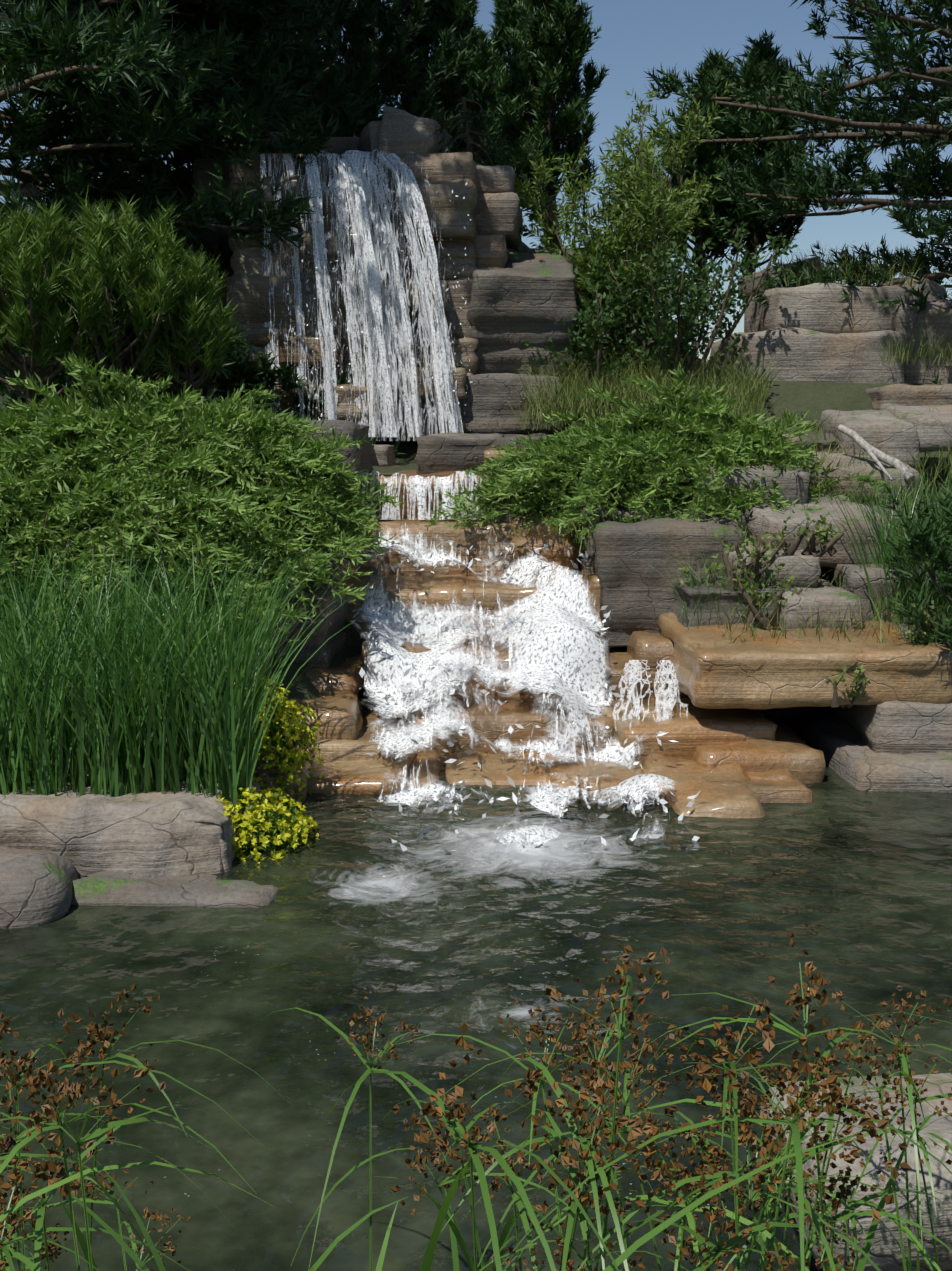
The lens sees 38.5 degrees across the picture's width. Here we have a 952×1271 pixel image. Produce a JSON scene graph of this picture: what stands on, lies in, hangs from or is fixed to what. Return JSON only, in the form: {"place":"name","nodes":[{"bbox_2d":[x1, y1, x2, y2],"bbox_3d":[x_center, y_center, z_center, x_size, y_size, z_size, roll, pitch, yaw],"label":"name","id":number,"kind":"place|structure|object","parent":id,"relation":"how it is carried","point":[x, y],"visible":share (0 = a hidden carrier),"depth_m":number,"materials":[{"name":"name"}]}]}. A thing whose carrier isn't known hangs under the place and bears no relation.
{"place":"outdoors","nodes":[
{"label":"outdoors","id":0,"kind":"place"},
{"bbox_2d":[0,733,951,1270],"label":"pond","id":1,"kind":"structure","parent":0,"point":[842,879],"depth_m":3.95,"materials":[{"name":"green liquid"}]},
{"bbox_2d":[0,107,951,1270],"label":"rocks","id":2,"kind":"object","parent":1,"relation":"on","point":[54,845],"depth_m":7.41,"materials":[{"name":"grey stone"}]},
{"bbox_2d":[488,239,951,643],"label":"wild grass","id":3,"kind":"structure","parent":2,"relation":"on","point":[749,401],"depth_m":9.72,"materials":[{"name":"green plant"}]},
{"bbox_2d":[837,424,915,482],"bbox_3d":[2.492,-1.122,8.393,0.245,0.351,0.729,-2,9,-11],"label":"dead branch","id":4,"kind":"object","parent":2,"relation":"on","point":[874,453],"visible":0.92,"depth_m":8.38,"materials":[{"name":"grey wood"}]},
{"bbox_2d":[0,242,951,829],"bbox_3d":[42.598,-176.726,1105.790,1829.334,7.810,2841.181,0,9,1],"label":"ground","id":5,"kind":"structure","parent":0,"point":[816,398],"depth_m":10.42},
{"bbox_2d":[216,679,322,863],"bbox_3d":[-0.955,0.676,5.684,0.761,0.896,1.276,0,9,1],"label":"euphorbia","id":6,"kind":"object","parent":5,"relation":"on","point":[286,826],"depth_m":5.48,"materials":[{"name":"plant"}]},
{"bbox_2d":[224,152,507,440],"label":"cliff rocks","id":7,"kind":"object","parent":5,"relation":"on","point":[249,289],"depth_m":10.13,"materials":[{"name":"grey stone"}]},
{"bbox_2d":[0,352,900,663],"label":"juniper","id":8,"kind":"object","parent":5,"relation":"on","point":[696,434],"depth_m":7.18,"materials":[{"name":"green plant"}]},
{"bbox_2d":[0,0,951,467],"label":"pine needles","id":9,"kind":"object","parent":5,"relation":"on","point":[166,106],"visible":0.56,"depth_m":10.67,"materials":[{"name":"green plant"}]},
{"bbox_2d":[0,466,951,812],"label":"tall grass","id":10,"kind":"structure","parent":5,"relation":"on","point":[156,704],"depth_m":5.38,"materials":[{"name":"green plant"}]},
{"bbox_2d":[0,962,951,1270],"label":"sedge stems","id":11,"kind":"object","parent":5,"relation":"on","point":[760,1234],"visible":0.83,"depth_m":1.59,"materials":[{"name":"green plant"}]},
{"bbox_2d":[0,931,951,1270],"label":"brown seed heads","id":12,"kind":"object","parent":11,"relation":"attached to","point":[832,1083],"visible":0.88,"depth_m":1.53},
{"bbox_2d":[0,0,951,707],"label":"wood","id":13,"kind":"object","parent":5,"relation":"on","point":[908,130],"visible":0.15,"depth_m":10.39,"materials":[{"name":"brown plant"}]},
{"bbox_2d":[0,184,243,396],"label":"mugo needles","id":14,"kind":"object","parent":13,"relation":"attached to","point":[112,250],"visible":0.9,"depth_m":8.16,"materials":[{"name":"green plant"}]},
{"bbox_2d":[253,448,951,817],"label":"wet rocks","id":15,"kind":"object","parent":5,"relation":"on","point":[731,750],"visible":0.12,"depth_m":6.47,"materials":[{"name":"brown stone"}]},
{"bbox_2d":[260,150,489,519],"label":"waterfall","id":16,"kind":"object","parent":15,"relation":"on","point":[359,180],"visible":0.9,"depth_m":9.85,"materials":[{"name":"white liquid"}]},
{"bbox_2d":[283,172,699,853],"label":"water droplets","id":17,"kind":"object","parent":15,"relation":"on","point":[667,700],"visible":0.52,"depth_m":6.67,"materials":[{"name":"white liquid"}]},
{"bbox_2d":[350,523,682,848],"bbox_3d":[0.087,0.121,6.651,1.573,1.302,3.354,-1,9,-6],"label":"foam","id":18,"kind":"object","parent":15,"relation":"on","point":[441,718],"visible":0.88,"depth_m":6.95,"materials":[{"name":"white liquid"}]},
{"bbox_2d":[507,219,797,380],"bbox_3d":[1.262,-2.540,10.509,1.932,1.196,1.894,6,11,32],"label":"bush","id":19,"kind":"object","parent":5,"relation":"on","point":[694,302],"visible":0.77,"depth_m":10.21,"materials":[{"name":"green plant"}]},
{"bbox_2d":[400,0,951,654],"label":"conifer trees","id":20,"kind":"object","parent":5,"relation":"on","point":[486,78],"visible":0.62,"depth_m":14.88,"materials":[{"name":"green plant"}]},
{"bbox_2d":[507,78,950,699],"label":"willow","id":21,"kind":"object","parent":5,"relation":"on","point":[619,240],"visible":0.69,"depth_m":10.59,"materials":[{"name":"green plant"}]},
{"bbox_2d":[0,0,951,361],"label":"sky","id":22,"kind":"structure","parent":0,"point":[637,36],"materials":[{"name":"blue"}]}
]}

